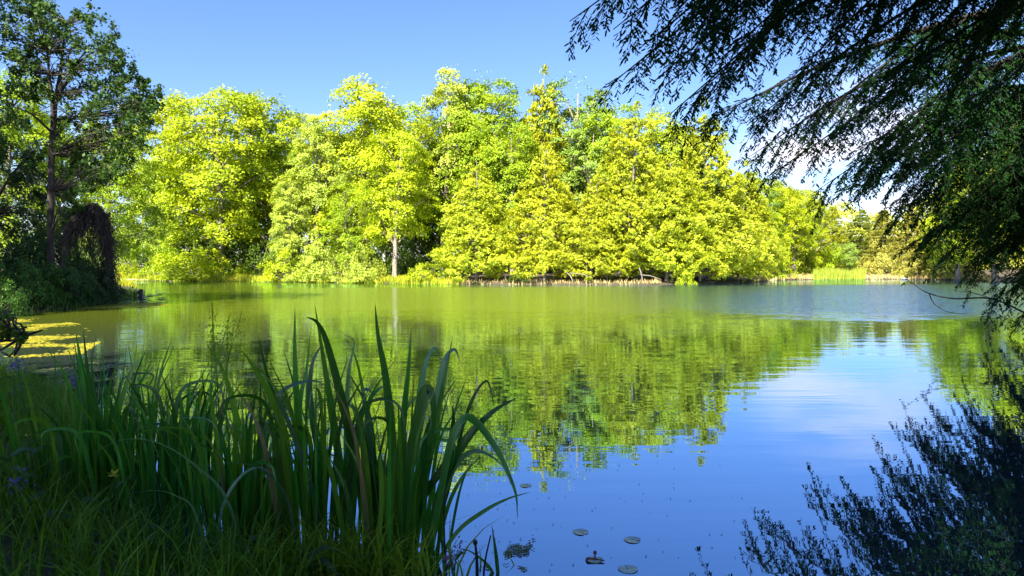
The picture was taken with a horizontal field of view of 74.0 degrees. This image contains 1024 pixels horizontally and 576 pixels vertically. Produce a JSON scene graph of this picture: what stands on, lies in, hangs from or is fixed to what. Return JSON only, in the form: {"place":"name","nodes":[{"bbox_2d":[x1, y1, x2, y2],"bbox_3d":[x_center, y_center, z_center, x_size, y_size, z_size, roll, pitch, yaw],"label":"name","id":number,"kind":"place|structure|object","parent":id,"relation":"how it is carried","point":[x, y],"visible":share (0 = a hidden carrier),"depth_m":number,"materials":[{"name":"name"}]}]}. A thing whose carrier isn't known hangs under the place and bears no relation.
{"place":"outdoors","nodes":[
{"label":"outdoors","id":0,"kind":"place"},
{"bbox_2d":[0,268,1019,575],"bbox_3d":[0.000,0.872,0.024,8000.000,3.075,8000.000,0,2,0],"label":"ground","id":1,"kind":"structure","parent":0,"point":[552,278],"depth_m":67.50,"materials":[{"name":"soil"}]},
{"bbox_2d":[0,275,36,315],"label":"shrub","id":2,"kind":"object","parent":1,"relation":"on","point":[9,298],"visible":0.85,"depth_m":21.71,"materials":[{"name":"green plant"}]},
{"bbox_2d":[0,307,42,356],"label":"maple sapling","id":3,"kind":"object","parent":1,"relation":"on","point":[8,332],"visible":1,"depth_m":8.91,"materials":[{"name":"green plant"}]},
{"bbox_2d":[0,446,44,503],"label":"leafy weed","id":4,"kind":"object","parent":1,"relation":"on","point":[17,451],"visible":0.52,"depth_m":3.99,"materials":[{"name":"green plant"}]},
{"bbox_2d":[3,467,52,520],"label":"purple flower","id":5,"kind":"object","parent":1,"relation":"on","point":[26,481],"visible":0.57,"depth_m":3.64,"materials":[{"name":"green plant"}]},
{"bbox_2d":[0,256,72,307],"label":"shrub","id":6,"kind":"object","parent":1,"relation":"on","point":[31,292],"visible":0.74,"depth_m":24.50,"materials":[{"name":"green plant"}]},
{"bbox_2d":[0,68,74,273],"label":"maple tree","id":7,"kind":"object","parent":1,"relation":"on","point":[30,135],"visible":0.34,"depth_m":55.05,"materials":[{"name":"green plant"}]},
{"bbox_2d":[0,95,76,269],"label":"shade tree","id":8,"kind":"object","parent":1,"relation":"on","point":[27,164],"visible":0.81,"depth_m":32.21,"materials":[{"name":"green plant"}]},
{"bbox_2d":[4,508,75,544],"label":"leafy weed","id":9,"kind":"object","parent":1,"relation":"on","point":[49,512],"visible":0.46,"depth_m":3.50,"materials":[{"name":"green plant"}]},
{"bbox_2d":[0,229,79,294],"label":"shrub","id":10,"kind":"object","parent":1,"relation":"on","point":[28,250],"visible":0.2,"depth_m":28.80,"materials":[{"name":"green plant"}]},
{"bbox_2d":[14,109,106,268],"bbox_3d":[-40.371,-7.830,60.330,7.947,15.183,7.368,0,-2,28],"label":"maple tree","id":11,"kind":"object","parent":1,"relation":"on","point":[78,200],"visible":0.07,"depth_m":59.88,"materials":[{"name":"green plant"}]},
{"bbox_2d":[26,251,105,305],"bbox_3d":[-17.576,-0.336,26.548,2.897,2.211,2.383,0,2,-2],"label":"shrub","id":12,"kind":"object","parent":1,"relation":"on","point":[71,274],"visible":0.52,"depth_m":26.48,"materials":[{"name":"green plant"}]},
{"bbox_2d":[9,285,144,312],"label":"bank grass","id":13,"kind":"structure","parent":1,"relation":"on","point":[129,291],"depth_m":27.69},
{"bbox_2d":[55,234,101,289],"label":"shrub","id":14,"kind":"object","parent":1,"relation":"on","point":[79,258],"visible":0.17,"depth_m":32.70,"materials":[{"name":"green plant"}]},
{"bbox_2d":[0,0,165,284],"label":"ash tree","id":15,"kind":"object","parent":1,"relation":"on","point":[116,89],"visible":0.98,"depth_m":28.05,"materials":[{"name":"green plant"}]},
{"bbox_2d":[39,202,128,295],"bbox_3d":[-17.783,-1.420,28.292,3.216,4.333,2.677,-1,2,-26],"label":"dead tree","id":16,"kind":"object","parent":1,"relation":"on","point":[81,223],"visible":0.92,"depth_m":28.26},
{"bbox_2d":[65,256,125,302],"bbox_3d":[-17.697,-0.287,28.606,2.481,2.110,2.497,0,2,11],"label":"shrub","id":17,"kind":"object","parent":1,"relation":"on","point":[114,298],"visible":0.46,"depth_m":28.28,"materials":[{"name":"green plant"}]},
{"bbox_2d":[0,331,200,510],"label":"iris clump","id":18,"kind":"object","parent":1,"relation":"on","point":[84,381],"visible":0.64,"depth_m":4.38,"materials":[{"name":"green plant"}]},
{"bbox_2d":[0,213,235,274],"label":"wood","id":19,"kind":"object","parent":1,"relation":"on","point":[201,244],"visible":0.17,"depth_m":100.86,"materials":[{"name":"green plant"}]},
{"bbox_2d":[65,121,173,262],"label":"maple tree","id":20,"kind":"object","parent":1,"relation":"on","point":[109,200],"visible":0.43,"depth_m":71.80,"materials":[{"name":"green plant"}]},
{"bbox_2d":[114,254,142,277],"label":"shrub","id":21,"kind":"object","parent":1,"relation":"on","point":[132,267],"visible":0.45,"depth_m":91.49,"materials":[{"name":"green plant"}]},
{"bbox_2d":[55,356,230,513],"bbox_3d":[-2.478,0.991,4.589,0.909,0.969,1.072,1,2,22],"label":"iris clump","id":22,"kind":"object","parent":1,"relation":"on","point":[111,463],"visible":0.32,"depth_m":4.41,"materials":[{"name":"green plant"}]},
{"bbox_2d":[116,157,196,255],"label":"maple tree","id":23,"kind":"object","parent":1,"relation":"on","point":[156,175],"visible":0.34,"depth_m":96.44,"materials":[{"name":"green plant"}]},
{"bbox_2d":[112,88,211,246],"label":"maple tree","id":24,"kind":"object","parent":1,"relation":"on","point":[158,118],"visible":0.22,"depth_m":99.20,"materials":[{"name":"green plant"}]},
{"bbox_2d":[140,241,186,277],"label":"shrub","id":25,"kind":"object","parent":1,"relation":"on","point":[167,249],"visible":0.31,"depth_m":91.13,"materials":[{"name":"green plant"}]},
{"bbox_2d":[0,355,348,575],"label":"bank grass","id":26,"kind":"structure","parent":1,"relation":"on","point":[82,546],"depth_m":3.27,"materials":[{"name":"plant"}]},
{"bbox_2d":[74,364,292,527],"bbox_3d":[-1.897,0.970,4.218,1.210,1.032,0.856,0,2,0],"label":"iris clump","id":27,"kind":"object","parent":1,"relation":"on","point":[167,468],"visible":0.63,"depth_m":4.08,"materials":[{"name":"green plant"}]},
{"bbox_2d":[129,245,241,280],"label":"shrub","id":28,"kind":"object","parent":1,"relation":"on","point":[204,267],"visible":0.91,"depth_m":85.83,"materials":[{"name":"green plant"}]},
{"bbox_2d":[154,140,234,260],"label":"maple tree","id":29,"kind":"object","parent":1,"relation":"on","point":[208,157],"visible":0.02,"depth_m":113.48,"materials":[{"name":"green plant"}]},
{"bbox_2d":[94,341,317,557],"bbox_3d":[-1.586,0.896,3.717,1.049,1.206,0.757,0,2,0],"label":"iris clump","id":30,"kind":"object","parent":1,"relation":"on","point":[247,489],"visible":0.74,"depth_m":3.61,"materials":[{"name":"green plant"}]},
{"bbox_2d":[145,84,291,273],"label":"maple tree","id":31,"kind":"object","parent":1,"relation":"on","point":[208,181],"visible":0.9,"depth_m":90.38,"materials":[{"name":"green plant"}]},
{"bbox_2d":[203,235,263,275],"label":"shrub","id":32,"kind":"object","parent":1,"relation":"on","point":[234,259],"visible":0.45,"depth_m":94.45,"materials":[{"name":"green plant"}]},
{"bbox_2d":[208,165,270,261],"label":"maple tree","id":33,"kind":"object","parent":1,"relation":"on","point":[254,240],"visible":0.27,"depth_m":98.71,"materials":[{"name":"green plant"}]},
{"bbox_2d":[241,230,294,276],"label":"shrub","id":34,"kind":"object","parent":1,"relation":"on","point":[260,259],"visible":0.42,"depth_m":88.70,"materials":[{"name":"green plant"}]},
{"bbox_2d":[223,89,328,264],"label":"maple tree","id":35,"kind":"object","parent":1,"relation":"on","point":[284,129],"visible":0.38,"depth_m":95.66,"materials":[{"name":"green plant"}]},
{"bbox_2d":[256,246,310,281],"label":"shrub","id":36,"kind":"object","parent":1,"relation":"on","point":[270,274],"visible":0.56,"depth_m":80.78,"materials":[{"name":"green plant"}]},
{"bbox_2d":[116,274,458,287],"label":"shore grass","id":37,"kind":"structure","parent":1,"relation":"on","point":[391,279],"depth_m":76.00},
{"bbox_2d":[266,180,319,272],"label":"willow tree","id":38,"kind":"object","parent":1,"relation":"on","point":[278,220],"visible":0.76,"depth_m":83.10,"materials":[{"name":"green plant"}]},
{"bbox_2d":[282,545,341,575],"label":"leafy weed","id":39,"kind":"object","parent":1,"relation":"on","point":[324,560],"visible":0.59,"depth_m":3.19,"materials":[{"name":"green plant"}]},
{"bbox_2d":[219,308,408,556],"bbox_3d":[-0.988,0.803,3.598,0.943,1.429,0.744,0,2,0],"label":"iris clump","id":40,"kind":"object","parent":1,"relation":"on","point":[304,487],"visible":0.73,"depth_m":3.55,"materials":[{"name":"green plant"}]},
{"bbox_2d":[270,113,358,271],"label":"willow tree","id":41,"kind":"object","parent":1,"relation":"on","point":[314,132],"visible":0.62,"depth_m":83.54,"materials":[{"name":"green plant"}]},
{"bbox_2d":[283,244,351,281],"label":"shrub","id":42,"kind":"object","parent":1,"relation":"on","point":[309,261],"visible":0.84,"depth_m":77.51,"materials":[{"name":"green plant"}]},
{"bbox_2d":[293,129,371,247],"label":"maple tree","id":43,"kind":"object","parent":1,"relation":"on","point":[319,160],"visible":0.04,"depth_m":102.63,"materials":[{"name":"green plant"}]},
{"bbox_2d":[307,230,361,276],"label":"shrub","id":44,"kind":"object","parent":1,"relation":"on","point":[336,264],"visible":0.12,"depth_m":84.69,"materials":[{"name":"green plant"}]},
{"bbox_2d":[317,181,382,275],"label":"maple tree","id":45,"kind":"object","parent":1,"relation":"on","point":[344,238],"visible":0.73,"depth_m":79.26,"materials":[{"name":"green plant"}]},
{"bbox_2d":[193,501,513,575],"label":"short grass","id":46,"kind":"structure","parent":1,"relation":"on","point":[360,561],"depth_m":3.28,"materials":[{"name":"plant"}]},
{"bbox_2d":[325,241,390,281],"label":"shrub","id":47,"kind":"object","parent":1,"relation":"on","point":[356,268],"visible":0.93,"depth_m":73.89,"materials":[{"name":"green plant"}]},
{"bbox_2d":[344,244,392,276],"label":"shrub","id":48,"kind":"object","parent":1,"relation":"on","point":[378,257],"visible":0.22,"depth_m":82.03,"materials":[{"name":"green plant"}]},
{"bbox_2d":[302,73,441,250],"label":"maple tree","id":49,"kind":"object","parent":1,"relation":"on","point":[368,112],"visible":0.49,"depth_m":83.67,"materials":[{"name":"green plant"}]},
{"bbox_2d":[348,130,443,275],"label":"maple tree","id":50,"kind":"object","parent":1,"relation":"on","point":[399,176],"visible":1,"depth_m":74.09,"materials":[{"name":"green plant"}]},
{"bbox_2d":[383,231,435,276],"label":"shrub","id":51,"kind":"object","parent":1,"relation":"on","point":[404,265],"visible":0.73,"depth_m":78.85,"materials":[{"name":"green plant"}]},
{"bbox_2d":[366,101,460,273],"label":"maple tree","id":52,"kind":"object","parent":1,"relation":"on","point":[415,110],"visible":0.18,"depth_m":94.29,"materials":[{"name":"green plant"}]},
{"bbox_2d":[306,306,528,572],"bbox_3d":[-0.583,0.790,3.600,1.060,1.426,0.961,-1,2,-24],"label":"iris clump","id":53,"kind":"object","parent":1,"relation":"on","point":[406,486],"visible":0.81,"depth_m":3.48,"materials":[{"name":"green plant"}]},
{"bbox_2d":[402,262,442,281],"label":"shrub","id":54,"kind":"object","parent":1,"relation":"on","point":[422,272],"visible":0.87,"depth_m":71.29,"materials":[{"name":"green plant"}]},
{"bbox_2d":[416,142,472,268],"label":"maple tree","id":55,"kind":"object","parent":1,"relation":"on","point":[437,239],"visible":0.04,"depth_m":101.83,"materials":[{"name":"green plant"}]},
{"bbox_2d":[409,63,481,268],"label":"aspen tree","id":56,"kind":"object","parent":1,"relation":"on","point":[436,100],"visible":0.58,"depth_m":88.75,"materials":[{"name":"green plant"}]},
{"bbox_2d":[428,241,468,277],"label":"shrub","id":57,"kind":"object","parent":1,"relation":"on","point":[441,269],"visible":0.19,"depth_m":77.31,"materials":[{"name":"green plant"}]},
{"bbox_2d":[416,102,508,273],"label":"maple tree","id":58,"kind":"object","parent":1,"relation":"on","point":[470,136],"visible":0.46,"depth_m":87.09,"materials":[{"name":"green plant"}]},
{"bbox_2d":[207,124,736,273],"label":"wood","id":59,"kind":"object","parent":1,"relation":"on","point":[400,250],"visible":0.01,"depth_m":108.82,"materials":[{"name":"green plant"}]},
{"bbox_2d":[423,70,526,267],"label":"aspen tree","id":60,"kind":"object","parent":1,"relation":"on","point":[483,101],"visible":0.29,"depth_m":90.23,"materials":[{"name":"green plant"}]},
{"bbox_2d":[426,150,530,284],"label":"cedar tree","id":61,"kind":"object","parent":1,"relation":"on","point":[457,234],"visible":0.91,"depth_m":68.88,"materials":[{"name":"green plant"}]},
{"bbox_2d":[470,121,546,274],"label":"maple tree","id":62,"kind":"object","parent":1,"relation":"on","point":[521,167],"visible":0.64,"depth_m":82.65,"materials":[{"name":"green plant"}]},
{"bbox_2d":[481,142,600,280],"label":"cedar tree","id":63,"kind":"object","parent":1,"relation":"on","point":[543,250],"visible":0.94,"depth_m":67.88,"materials":[{"name":"green plant"}]},
{"bbox_2d":[496,64,585,272],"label":"spruce tree","id":64,"kind":"object","parent":1,"relation":"on","point":[539,139],"visible":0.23,"depth_m":87.86,"materials":[{"name":"green plant"}]},
{"bbox_2d":[453,278,661,284],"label":"bank tufts","id":65,"kind":"object","parent":1,"relation":"on","point":[558,281],"visible":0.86,"depth_m":67.69,"materials":[{"name":"plant"}]},
{"bbox_2d":[523,71,609,273],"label":"aspen tree","id":66,"kind":"object","parent":1,"relation":"on","point":[568,113],"visible":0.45,"depth_m":88.36,"materials":[{"name":"green plant"}]},
{"bbox_2d":[551,114,618,274],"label":"aspen tree","id":67,"kind":"object","parent":1,"relation":"on","point":[592,166],"visible":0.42,"depth_m":84.34,"materials":[{"name":"green plant"}]},
{"bbox_2d":[552,176,632,281],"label":"cedar tree","id":68,"kind":"object","parent":1,"relation":"on","point":[602,264],"visible":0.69,"depth_m":68.02,"materials":[{"name":"green plant"}]},
{"bbox_2d":[561,98,649,274],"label":"maple tree","id":69,"kind":"object","parent":1,"relation":"on","point":[610,121],"visible":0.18,"depth_m":84.83,"materials":[{"name":"green plant"}]},
{"bbox_2d":[564,100,703,280],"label":"cedar tree","id":70,"kind":"object","parent":1,"relation":"on","point":[629,203],"visible":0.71,"depth_m":69.07,"materials":[{"name":"green plant"}]},
{"bbox_2d":[626,104,702,224],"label":"maple tree","id":71,"kind":"object","parent":1,"relation":"on","point":[661,138],"visible":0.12,"depth_m":85.98,"materials":[{"name":"green plant"}]},
{"bbox_2d":[617,141,720,280],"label":"cedar tree","id":72,"kind":"object","parent":1,"relation":"on","point":[657,260],"visible":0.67,"depth_m":68.56,"materials":[{"name":"green plant"}]},
{"bbox_2d":[675,265,696,284],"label":"shrub","id":73,"kind":"object","parent":1,"relation":"on","point":[684,279],"visible":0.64,"depth_m":67.19,"materials":[{"name":"green plant"}]},
{"bbox_2d":[670,184,745,281],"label":"cedar tree","id":74,"kind":"object","parent":1,"relation":"on","point":[720,270],"visible":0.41,"depth_m":70.39,"materials":[{"name":"green plant"}]},
{"bbox_2d":[651,99,785,281],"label":"cedar tree","id":75,"kind":"object","parent":1,"relation":"on","point":[722,173],"visible":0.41,"depth_m":72.02,"materials":[{"name":"green plant"}]},
{"bbox_2d":[708,159,793,281],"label":"cedar tree","id":76,"kind":"object","parent":1,"relation":"on","point":[764,218],"visible":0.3,"depth_m":76.58,"materials":[{"name":"green plant"}]},
{"bbox_2d":[742,170,780,224],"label":"aspen tree","id":77,"kind":"object","parent":1,"relation":"on","point":[771,196],"visible":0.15,"depth_m":94.56,"materials":[{"name":"green plant"}]},
{"bbox_2d":[740,176,793,265],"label":"maple tree","id":78,"kind":"object","parent":1,"relation":"on","point":[780,189],"visible":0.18,"depth_m":98.40,"materials":[{"name":"green plant"}]},
{"bbox_2d":[759,210,787,275],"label":"maple tree","id":79,"kind":"object","parent":1,"relation":"on","point":[778,229],"visible":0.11,"depth_m":90.27,"materials":[{"name":"green plant"}]},
{"bbox_2d":[757,244,800,278],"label":"shrub","id":80,"kind":"object","parent":1,"relation":"on","point":[778,273],"visible":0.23,"depth_m":96.64,"materials":[{"name":"green plant"}]},
{"bbox_2d":[762,179,822,270],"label":"maple tree","id":81,"kind":"object","parent":1,"relation":"on","point":[794,225],"visible":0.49,"depth_m":102.00,"materials":[{"name":"green plant"}]},
{"bbox_2d":[564,0,1023,172],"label":"hemlock tree","id":82,"kind":"object","parent":1,"relation":"on","point":[995,14],"visible":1,"depth_m":6.62,"materials":[{"name":"green plant"}]},
{"bbox_2d":[774,185,826,273],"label":"maple tree","id":83,"kind":"object","parent":1,"relation":"on","point":[809,218],"visible":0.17,"depth_m":106.35,"materials":[{"name":"green plant"}]},
{"bbox_2d":[782,245,820,274],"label":"shrub","id":84,"kind":"object","parent":1,"relation":"on","point":[804,267],"visible":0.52,"depth_m":108.60,"materials":[{"name":"green plant"}]},
{"bbox_2d":[795,192,837,270],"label":"maple tree","id":85,"kind":"object","parent":1,"relation":"on","point":[820,238],"visible":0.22,"depth_m":110.06,"materials":[{"name":"green plant"}]},
{"bbox_2d":[811,206,858,268],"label":"pine tree","id":86,"kind":"object","parent":1,"relation":"on","point":[842,238],"visible":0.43,"depth_m":121.01,"materials":[{"name":"green plant"}]},
{"bbox_2d":[813,242,858,271],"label":"shrub","id":87,"kind":"object","parent":1,"relation":"on","point":[829,263],"visible":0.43,"depth_m":112.63,"materials":[{"name":"green plant"}]},
{"bbox_2d":[812,267,865,279],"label":"marsh grass","id":88,"kind":"structure","parent":1,"relation":"on","point":[833,273],"depth_m":103.49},
{"bbox_2d":[840,242,858,269],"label":"maple tree","id":89,"kind":"object","parent":1,"relation":"on","point":[851,246],"visible":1,"depth_m":109.39,"materials":[{"name":"green plant"}]},
{"bbox_2d":[693,2,1023,340],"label":"hemlock tree","id":90,"kind":"object","parent":1,"relation":"on","point":[998,200],"visible":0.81,"depth_m":12.35,"materials":[{"name":"green plant"}]},
{"bbox_2d":[907,279,1023,313],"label":"bare branch","id":91,"kind":"object","parent":90,"relation":"attached to","point":[984,297],"visible":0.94,"depth_m":13.96,"materials":[{"name":"brown plant"}]},
{"bbox_2d":[844,207,878,266],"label":"pine tree","id":92,"kind":"object","parent":1,"relation":"on","point":[859,241],"visible":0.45,"depth_m":125.00,"materials":[{"name":"green plant"}]},
{"bbox_2d":[752,273,990,281],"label":"straw bank","id":93,"kind":"structure","parent":1,"relation":"on","point":[809,276],"depth_m":101.41,"materials":[{"name":"beige plant"}]},
{"bbox_2d":[857,207,898,272],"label":"pine tree","id":94,"kind":"object","parent":1,"relation":"on","point":[878,231],"visible":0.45,"depth_m":119.43,"materials":[{"name":"green plant"}]},
{"bbox_2d":[852,237,908,274],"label":"shrub","id":95,"kind":"object","parent":1,"relation":"on","point":[879,260],"visible":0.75,"depth_m":110.76,"materials":[{"name":"yellow plant"}]},
{"bbox_2d":[784,200,1023,271],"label":"wood","id":96,"kind":"object","parent":1,"relation":"on","point":[848,226],"visible":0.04,"depth_m":128.61,"materials":[{"name":"green plant"}]},
{"bbox_2d":[890,207,935,274],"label":"pine tree","id":97,"kind":"object","parent":1,"relation":"on","point":[895,247],"visible":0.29,"depth_m":111.38,"materials":[{"name":"green plant"}]},
{"bbox_2d":[891,250,939,276],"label":"shrub","id":98,"kind":"object","parent":1,"relation":"on","point":[921,271],"visible":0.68,"depth_m":105.14,"materials":[{"name":"green plant"}]},
{"bbox_2d":[911,172,1000,279],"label":"maple tree","id":99,"kind":"object","parent":1,"relation":"on","point":[957,274],"visible":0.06,"depth_m":91.64,"materials":[{"name":"green plant"}]},
{"bbox_2d":[927,259,988,277],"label":"shrub","id":100,"kind":"object","parent":1,"relation":"on","point":[951,274],"visible":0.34,"depth_m":98.28,"materials":[{"name":"green plant"}]},
{"bbox_2d":[935,151,1023,281],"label":"maple tree","id":101,"kind":"object","parent":1,"relation":"on","point":[992,272],"visible":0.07,"depth_m":82.16,"materials":[{"name":"green plant"}]},
{"bbox_2d":[0,279,1023,575],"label":"water","id":102,"kind":"structure","parent":0,"point":[846,427],"depth_m":7.83,"materials":[{"name":"liquid"}]},
{"bbox_2d":[0,319,99,357],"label":"algae mat","id":103,"kind":"object","parent":102,"relation":"on","point":[56,344],"visible":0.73,"depth_m":13.86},
{"bbox_2d":[28,362,137,393],"bbox_3d":[-5.680,1.239,9.269,1.441,0.006,3.927,-1,2,-38],"label":"duckweed","id":104,"kind":"object","parent":102,"relation":"on","point":[70,372],"visible":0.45,"depth_m":10.04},
{"bbox_2d":[82,302,165,308],"bbox_3d":[-16.039,0.702,28.809,3.210,0.006,6.064,0,2,-14],"label":"algae strip","id":105,"kind":"object","parent":102,"relation":"on","point":[134,305],"visible":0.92,"depth_m":28.04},
{"bbox_2d":[455,527,499,572],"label":"iris clump","id":106,"kind":"object","parent":102,"relation":"in","point":[496,561],"visible":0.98,"depth_m":3.36,"materials":[{"name":"green plant"}]},
{"bbox_2d":[503,535,534,556],"bbox_3d":[0.042,1.394,3.672,0.179,0.006,0.293,0,2,0],"label":"pond debris","id":107,"kind":"object","parent":102,"relation":"on","point":[519,549],"visible":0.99,"depth_m":3.62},
{"bbox_2d":[0,0,1023,266],"label":"sky","id":108,"kind":"structure","parent":0,"point":[300,51],"materials":[{"name":"blue"}]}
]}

